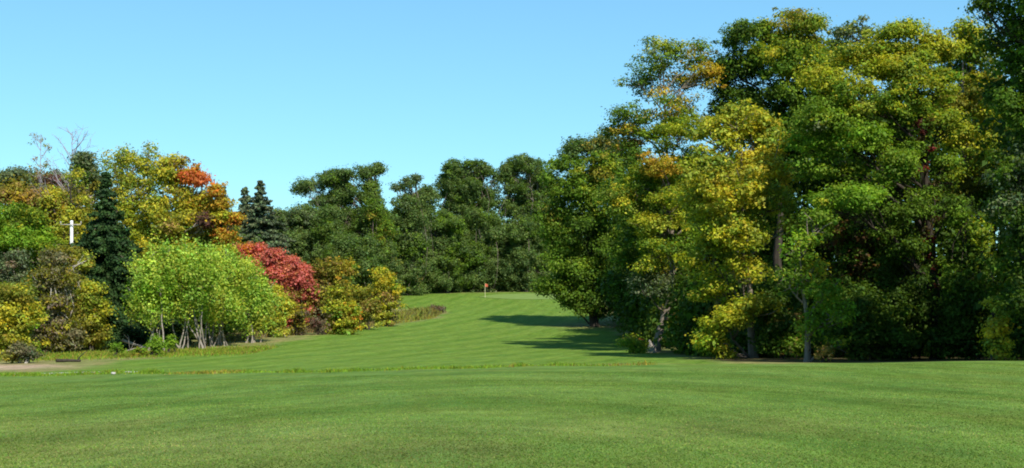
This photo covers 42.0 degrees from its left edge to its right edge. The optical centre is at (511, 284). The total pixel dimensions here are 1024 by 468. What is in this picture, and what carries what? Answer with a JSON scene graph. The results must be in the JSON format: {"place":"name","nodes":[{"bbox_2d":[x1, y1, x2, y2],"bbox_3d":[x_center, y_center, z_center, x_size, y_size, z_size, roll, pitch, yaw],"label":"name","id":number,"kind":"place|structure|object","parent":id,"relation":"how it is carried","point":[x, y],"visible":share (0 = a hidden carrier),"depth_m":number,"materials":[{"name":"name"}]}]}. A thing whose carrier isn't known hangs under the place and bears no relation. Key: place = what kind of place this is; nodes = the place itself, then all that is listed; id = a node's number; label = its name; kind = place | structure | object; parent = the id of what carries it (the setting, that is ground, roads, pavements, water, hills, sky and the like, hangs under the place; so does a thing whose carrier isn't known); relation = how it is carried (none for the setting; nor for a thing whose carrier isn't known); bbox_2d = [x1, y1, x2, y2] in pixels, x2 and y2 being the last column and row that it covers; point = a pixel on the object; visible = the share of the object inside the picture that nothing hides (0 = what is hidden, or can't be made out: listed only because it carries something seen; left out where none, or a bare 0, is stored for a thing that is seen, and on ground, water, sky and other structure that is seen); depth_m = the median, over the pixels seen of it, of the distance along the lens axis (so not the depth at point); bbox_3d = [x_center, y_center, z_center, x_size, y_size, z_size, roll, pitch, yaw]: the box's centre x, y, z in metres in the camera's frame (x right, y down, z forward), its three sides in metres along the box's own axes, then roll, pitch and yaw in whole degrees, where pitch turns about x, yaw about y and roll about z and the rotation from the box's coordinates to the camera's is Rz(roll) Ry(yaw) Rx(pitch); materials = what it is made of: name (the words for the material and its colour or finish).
{"place":"outdoors","nodes":[
{"label":"outdoors","id":0,"kind":"place"},
{"bbox_2d":[0,342,281,362],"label":"rough grass","id":1,"kind":"structure","parent":0,"point":[125,354],"depth_m":92.49,"materials":[{"name":"green plant"}]},
{"bbox_2d":[190,320,376,347],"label":"tall dry grass","id":2,"kind":"structure","parent":0,"point":[234,338],"depth_m":113.51,"materials":[{"name":"plant"}]},
{"bbox_2d":[0,359,656,376],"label":"rough grass","id":3,"kind":"structure","parent":0,"point":[152,371],"depth_m":62.29,"materials":[{"name":"green plant"}]},
{"bbox_2d":[326,306,442,324],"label":"tall dry grass","id":4,"kind":"structure","parent":0,"point":[417,313],"depth_m":165.32,"materials":[{"name":"green plant"}]},
{"bbox_2d":[0,0,1017,269],"label":"sky","id":5,"kind":"structure","parent":0,"point":[273,92],"materials":[{"name":"blue"}]},
{"bbox_2d":[0,288,1023,467],"bbox_3d":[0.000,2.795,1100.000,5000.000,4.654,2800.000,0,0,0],"label":"ground","id":6,"kind":"structure","parent":0,"point":[471,328],"depth_m":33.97,"materials":[{"name":"green plant"}]},
{"bbox_2d":[0,247,36,347],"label":"shrub","id":7,"kind":"object","parent":6,"relation":"on","point":[8,267],"visible":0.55,"depth_m":103.37,"materials":[{"name":"green plant"}]},
{"bbox_2d":[0,340,47,362],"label":"shrub","id":8,"kind":"object","parent":6,"relation":"on","point":[25,352],"visible":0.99,"depth_m":79.62,"materials":[{"name":"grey plant"}]},
{"bbox_2d":[0,281,51,355],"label":"shrub","id":9,"kind":"object","parent":6,"relation":"on","point":[19,308],"visible":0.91,"depth_m":91.33,"materials":[{"name":"yellow plant"}]},
{"bbox_2d":[0,198,68,279],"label":"green maple","id":10,"kind":"object","parent":6,"relation":"on","point":[16,222],"visible":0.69,"depth_m":120.60,"materials":[{"name":"green plant"}]},
{"bbox_2d":[0,163,68,206],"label":"grey green tree","id":11,"kind":"object","parent":6,"relation":"on","point":[19,175],"visible":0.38,"depth_m":155.97,"materials":[{"name":"green plant"}]},
{"bbox_2d":[28,132,51,190],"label":"bare tree","id":12,"kind":"object","parent":6,"relation":"on","point":[45,166],"visible":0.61,"depth_m":141.96,"materials":[{"name":"grey plant"}]},
{"bbox_2d":[0,181,80,255],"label":"tree","id":13,"kind":"object","parent":6,"relation":"on","point":[16,192],"visible":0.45,"depth_m":138.80,"materials":[{"name":"yellow plant"}]},
{"bbox_2d":[31,171,81,235],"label":"maroon tree","id":14,"kind":"object","parent":6,"relation":"on","point":[46,180],"visible":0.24,"depth_m":150.59,"materials":[{"name":"orange plant"}]},
{"bbox_2d":[27,243,95,352],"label":"shrub","id":15,"kind":"object","parent":6,"relation":"on","point":[57,272],"visible":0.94,"depth_m":96.29,"materials":[{"name":"green plant"}]},
{"bbox_2d":[31,126,100,225],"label":"bare tree","id":16,"kind":"object","parent":6,"relation":"on","point":[74,150],"visible":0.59,"depth_m":140.03,"materials":[{"name":"plant"}]},
{"bbox_2d":[39,163,97,265],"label":"gold olive tree","id":17,"kind":"object","parent":6,"relation":"on","point":[77,216],"visible":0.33,"depth_m":129.64,"materials":[{"name":"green plant"}]},
{"bbox_2d":[60,220,81,243],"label":"utility pole","id":18,"kind":"object","parent":6,"relation":"on","point":[71,224],"visible":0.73,"depth_m":111.88,"materials":[{"name":"white paint"}]},
{"bbox_2d":[56,350,87,361],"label":"fallen log","id":19,"kind":"object","parent":6,"relation":"on","point":[67,360],"visible":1,"depth_m":81.92,"materials":[{"name":"brown wood"}]},
{"bbox_2d":[63,249,118,351],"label":"shrub","id":20,"kind":"object","parent":6,"relation":"on","point":[92,312],"visible":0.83,"depth_m":98.39,"materials":[{"name":"yellow plant"}]},
{"bbox_2d":[64,149,120,229],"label":"dull green tree","id":21,"kind":"object","parent":6,"relation":"on","point":[84,160],"visible":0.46,"depth_m":136.99,"materials":[{"name":"green plant"}]},
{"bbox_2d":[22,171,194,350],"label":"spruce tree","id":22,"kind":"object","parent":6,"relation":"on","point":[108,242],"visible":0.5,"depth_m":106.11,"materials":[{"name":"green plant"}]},
{"bbox_2d":[108,342,125,355],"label":"bush","id":23,"kind":"object","parent":6,"relation":"on","point":[117,347],"visible":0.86,"depth_m":89.91,"materials":[{"name":"green plant"}]},
{"bbox_2d":[93,139,169,258],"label":"yellow tree","id":24,"kind":"object","parent":6,"relation":"on","point":[129,182],"visible":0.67,"depth_m":127.17,"materials":[{"name":"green plant"}]},
{"bbox_2d":[122,334,145,348],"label":"fallen log","id":25,"kind":"object","parent":6,"relation":"on","point":[129,342],"visible":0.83,"depth_m":99.52,"materials":[{"name":"grey wood"}]},
{"bbox_2d":[1,210,271,336],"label":"background wood","id":26,"kind":"object","parent":6,"relation":"on","point":[32,283],"visible":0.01,"depth_m":161.45,"materials":[{"name":"green plant"}]},
{"bbox_2d":[130,346,148,355],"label":"bush","id":27,"kind":"object","parent":6,"relation":"on","point":[137,351],"visible":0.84,"depth_m":89.85,"materials":[{"name":"green plant"}]},
{"bbox_2d":[116,230,184,349],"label":"hornbeam","id":28,"kind":"object","parent":6,"relation":"on","point":[147,281],"visible":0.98,"depth_m":97.61,"materials":[{"name":"green plant"}]},
{"bbox_2d":[143,333,170,355],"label":"bush","id":29,"kind":"object","parent":6,"relation":"on","point":[159,345],"visible":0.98,"depth_m":90.75,"materials":[{"name":"green plant"}]},
{"bbox_2d":[164,334,180,353],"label":"bush","id":30,"kind":"object","parent":6,"relation":"on","point":[173,341],"visible":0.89,"depth_m":93.81,"materials":[{"name":"green plant"}]},
{"bbox_2d":[134,151,224,257],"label":"golden tree","id":31,"kind":"object","parent":6,"relation":"on","point":[187,201],"visible":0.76,"depth_m":124.83,"materials":[{"name":"yellow plant"}]},
{"bbox_2d":[156,218,226,348],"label":"hornbeam","id":32,"kind":"object","parent":6,"relation":"on","point":[190,264],"visible":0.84,"depth_m":98.89,"materials":[{"name":"green plant"}]},
{"bbox_2d":[171,298,275,339],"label":"shrub","id":33,"kind":"object","parent":6,"relation":"on","point":[216,331],"visible":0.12,"depth_m":115.83,"materials":[{"name":"green plant"}]},
{"bbox_2d":[200,180,247,260],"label":"orange tree","id":34,"kind":"object","parent":6,"relation":"on","point":[219,206],"visible":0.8,"depth_m":123.54,"materials":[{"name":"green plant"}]},
{"bbox_2d":[192,233,262,345],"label":"hornbeam","id":35,"kind":"object","parent":6,"relation":"on","point":[234,271],"visible":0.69,"depth_m":103.97,"materials":[{"name":"green plant"}]},
{"bbox_2d":[234,186,253,242],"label":"pine tree","id":36,"kind":"object","parent":6,"relation":"on","point":[244,199],"visible":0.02,"depth_m":195.48,"materials":[{"name":"green plant"}]},
{"bbox_2d":[233,241,274,328],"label":"sumac bush","id":37,"kind":"object","parent":6,"relation":"on","point":[251,249],"visible":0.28,"depth_m":130.21,"materials":[{"name":"red plant"}]},
{"bbox_2d":[225,251,285,342],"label":"hornbeam","id":38,"kind":"object","parent":6,"relation":"on","point":[260,305],"visible":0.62,"depth_m":109.27,"materials":[{"name":"green plant"}]},
{"bbox_2d":[236,180,308,281],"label":"pine tree","id":39,"kind":"object","parent":6,"relation":"on","point":[259,220],"visible":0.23,"depth_m":189.09,"materials":[{"name":"green plant"}]},
{"bbox_2d":[253,247,299,328],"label":"sumac bush","id":40,"kind":"object","parent":6,"relation":"on","point":[272,258],"visible":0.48,"depth_m":127.10,"materials":[{"name":"red plant"}]},
{"bbox_2d":[265,283,298,337],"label":"shrub","id":41,"kind":"object","parent":6,"relation":"on","point":[281,323],"visible":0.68,"depth_m":116.54,"materials":[{"name":"yellow plant"}]},
{"bbox_2d":[269,300,314,334],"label":"shrub","id":42,"kind":"object","parent":6,"relation":"on","point":[300,315],"visible":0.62,"depth_m":120.76,"materials":[{"name":"green plant"}]},
{"bbox_2d":[278,253,312,327],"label":"sumac bush","id":43,"kind":"object","parent":6,"relation":"on","point":[300,276],"visible":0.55,"depth_m":128.23,"materials":[{"name":"red plant"}]},
{"bbox_2d":[267,202,345,299],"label":"broadleaf tree","id":44,"kind":"object","parent":6,"relation":"on","point":[297,221],"visible":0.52,"depth_m":203.31,"materials":[{"name":"green plant"}]},
{"bbox_2d":[297,261,320,326],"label":"sumac bush","id":45,"kind":"object","parent":6,"relation":"on","point":[307,285],"visible":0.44,"depth_m":129.51,"materials":[{"name":"red plant"}]},
{"bbox_2d":[306,315,331,334],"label":"shrub","id":46,"kind":"object","parent":6,"relation":"on","point":[316,324],"visible":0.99,"depth_m":121.75,"materials":[{"name":"brown plant"}]},
{"bbox_2d":[308,256,359,323],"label":"shrub","id":47,"kind":"object","parent":6,"relation":"on","point":[335,270],"visible":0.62,"depth_m":130.26,"materials":[{"name":"yellow plant"}]},
{"bbox_2d":[319,278,364,334],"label":"shrub","id":48,"kind":"object","parent":6,"relation":"on","point":[341,309],"visible":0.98,"depth_m":123.31,"materials":[{"name":"yellow plant"}]},
{"bbox_2d":[287,160,401,259],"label":"cedar like tree","id":49,"kind":"object","parent":6,"relation":"on","point":[342,193],"visible":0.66,"depth_m":213.16,"materials":[{"name":"green plant"}]},
{"bbox_2d":[312,229,391,298],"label":"broadleaf tree","id":50,"kind":"object","parent":6,"relation":"on","point":[345,245],"visible":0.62,"depth_m":197.60,"materials":[{"name":"green plant"}]},
{"bbox_2d":[349,284,385,329],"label":"shrub","id":51,"kind":"object","parent":6,"relation":"on","point":[363,301],"visible":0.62,"depth_m":135.31,"materials":[{"name":"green plant"}]},
{"bbox_2d":[355,195,405,294],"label":"vine grown tree","id":52,"kind":"object","parent":6,"relation":"on","point":[377,220],"visible":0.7,"depth_m":208.83,"materials":[{"name":"green plant"}]},
{"bbox_2d":[367,265,408,326],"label":"shrub","id":53,"kind":"object","parent":6,"relation":"on","point":[384,285],"visible":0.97,"depth_m":145.34,"materials":[{"name":"yellow plant"}]},
{"bbox_2d":[385,173,447,295],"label":"broadleaf tree","id":54,"kind":"object","parent":6,"relation":"on","point":[414,210],"visible":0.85,"depth_m":223.81,"materials":[{"name":"green plant"}]},
{"bbox_2d":[392,245,444,293],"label":"broadleaf tree","id":55,"kind":"object","parent":6,"relation":"on","point":[428,277],"visible":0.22,"depth_m":228.09,"materials":[{"name":"green plant"}]},
{"bbox_2d":[251,209,597,292],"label":"background wood","id":56,"kind":"object","parent":6,"relation":"on","point":[413,228],"visible":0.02,"depth_m":263.96,"materials":[{"name":"green plant"}]},
{"bbox_2d":[430,304,445,312],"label":"shrub","id":57,"kind":"object","parent":6,"relation":"on","point":[441,308],"visible":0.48,"depth_m":177.40,"materials":[{"name":"brown plant"}]},
{"bbox_2d":[421,207,482,292],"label":"broadleaf tree","id":58,"kind":"object","parent":6,"relation":"on","point":[451,245],"visible":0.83,"depth_m":230.02,"materials":[{"name":"green plant"}]},
{"bbox_2d":[432,157,502,291],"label":"broadleaf tree","id":59,"kind":"object","parent":6,"relation":"on","point":[461,186],"visible":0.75,"depth_m":238.33,"materials":[{"name":"green plant"}]},
{"bbox_2d":[462,206,510,291],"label":"broadleaf tree","id":60,"kind":"object","parent":6,"relation":"on","point":[488,268],"visible":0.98,"depth_m":232.22,"materials":[{"name":"green plant"}]},
{"bbox_2d":[480,293,557,298],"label":"putting green","id":61,"kind":"object","parent":6,"relation":"on","point":[520,296],"visible":0.59,"depth_m":216.38,"materials":[{"name":"green plant"}]},
{"bbox_2d":[490,153,556,291],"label":"broadleaf tree","id":62,"kind":"object","parent":6,"relation":"on","point":[528,189],"visible":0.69,"depth_m":238.33,"materials":[{"name":"green plant"}]},
{"bbox_2d":[502,199,558,291],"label":"broadleaf tree","id":63,"kind":"object","parent":6,"relation":"on","point":[523,250],"visible":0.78,"depth_m":232.00,"materials":[{"name":"green plant"}]},
{"bbox_2d":[527,128,654,326],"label":"beech tree","id":64,"kind":"object","parent":6,"relation":"on","point":[576,185],"visible":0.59,"depth_m":148.85,"materials":[{"name":"green plant"}]},
{"bbox_2d":[612,333,652,353],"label":"shrub","id":65,"kind":"object","parent":6,"relation":"on","point":[635,347],"visible":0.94,"depth_m":93.71,"materials":[{"name":"green plant"}]},
{"bbox_2d":[601,175,694,305],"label":"dark green tree","id":66,"kind":"object","parent":6,"relation":"on","point":[623,259],"visible":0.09,"depth_m":113.36,"materials":[{"name":"green plant"}]},
{"bbox_2d":[647,340,659,352],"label":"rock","id":67,"kind":"object","parent":6,"relation":"on","point":[655,348],"visible":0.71,"depth_m":95.20,"materials":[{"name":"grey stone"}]},
{"bbox_2d":[589,35,728,350],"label":"locust tree","id":68,"kind":"object","parent":6,"relation":"on","point":[619,198],"visible":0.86,"depth_m":96.71,"materials":[{"name":"green plant"}]},
{"bbox_2d":[667,98,812,358],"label":"yellow maple","id":69,"kind":"object","parent":6,"relation":"on","point":[752,188],"visible":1,"depth_m":78.63,"materials":[{"name":"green plant"}]},
{"bbox_2d":[697,7,848,283],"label":"tall maple","id":70,"kind":"object","parent":6,"relation":"on","point":[790,48],"visible":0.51,"depth_m":96.79,"materials":[{"name":"green plant"}]},
{"bbox_2d":[741,279,818,358],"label":"shrub","id":71,"kind":"object","parent":6,"relation":"on","point":[778,327],"visible":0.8,"depth_m":78.16,"materials":[{"name":"green plant"}]},
{"bbox_2d":[583,33,1023,357],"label":"background wood","id":72,"kind":"object","parent":6,"relation":"on","point":[637,319],"visible":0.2,"depth_m":100.22,"materials":[{"name":"green plant"}]},
{"bbox_2d":[770,204,868,361],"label":"young ash","id":73,"kind":"object","parent":6,"relation":"on","point":[812,327],"visible":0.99,"depth_m":68.47,"materials":[{"name":"green plant"}]},
{"bbox_2d":[811,341,835,362],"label":"shrub","id":74,"kind":"object","parent":6,"relation":"on","point":[822,354],"visible":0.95,"depth_m":67.32,"materials":[{"name":"green plant"}]},
{"bbox_2d":[811,275,918,360],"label":"shrub","id":75,"kind":"object","parent":6,"relation":"on","point":[869,327],"visible":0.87,"depth_m":73.23,"materials":[{"name":"green plant"}]},
{"bbox_2d":[813,207,925,357],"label":"shrub","id":76,"kind":"object","parent":6,"relation":"on","point":[858,256],"visible":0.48,"depth_m":79.27,"materials":[{"name":"green plant"}]},
{"bbox_2d":[776,14,977,358],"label":"broad ash","id":77,"kind":"object","parent":6,"relation":"on","point":[903,65],"visible":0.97,"depth_m":74.20,"materials":[{"name":"green plant"}]},
{"bbox_2d":[909,113,945,304],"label":"climbing vine","id":78,"kind":"object","parent":77,"relation":"attached to","point":[937,185],"visible":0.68,"depth_m":75.04,"materials":[{"name":"green plant"}]},
{"bbox_2d":[873,240,955,358],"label":"shrub","id":79,"kind":"object","parent":6,"relation":"on","point":[914,305],"visible":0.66,"depth_m":75.49,"materials":[{"name":"green plant"}]},
{"bbox_2d":[926,193,1003,359],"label":"shrub","id":80,"kind":"object","parent":6,"relation":"on","point":[962,316],"visible":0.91,"depth_m":73.64,"materials":[{"name":"green plant"}]},
{"bbox_2d":[925,14,1014,299],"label":"walnut tree","id":81,"kind":"object","parent":6,"relation":"on","point":[965,64],"visible":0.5,"depth_m":82.91,"materials":[{"name":"green plant"}]},
{"bbox_2d":[957,0,1023,323],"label":"oak tree","id":82,"kind":"object","parent":6,"relation":"on","point":[1000,95],"visible":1,"depth_m":56.80,"materials":[{"name":"green plant"}]},
{"bbox_2d":[976,291,1021,360],"bbox_3d":[21.523,1.986,58.981,2.109,3.423,2.094,0,0,0],"label":"shrub","id":83,"kind":"object","parent":6,"relation":"on","point":[996,343],"visible":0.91,"depth_m":58.67,"materials":[{"name":"green plant"}]},
{"bbox_2d":[977,266,1023,359],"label":"shrub","id":84,"kind":"object","parent":6,"relation":"on","point":[1019,346],"visible":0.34,"depth_m":71.45,"materials":[{"name":"green plant"}]}
]}

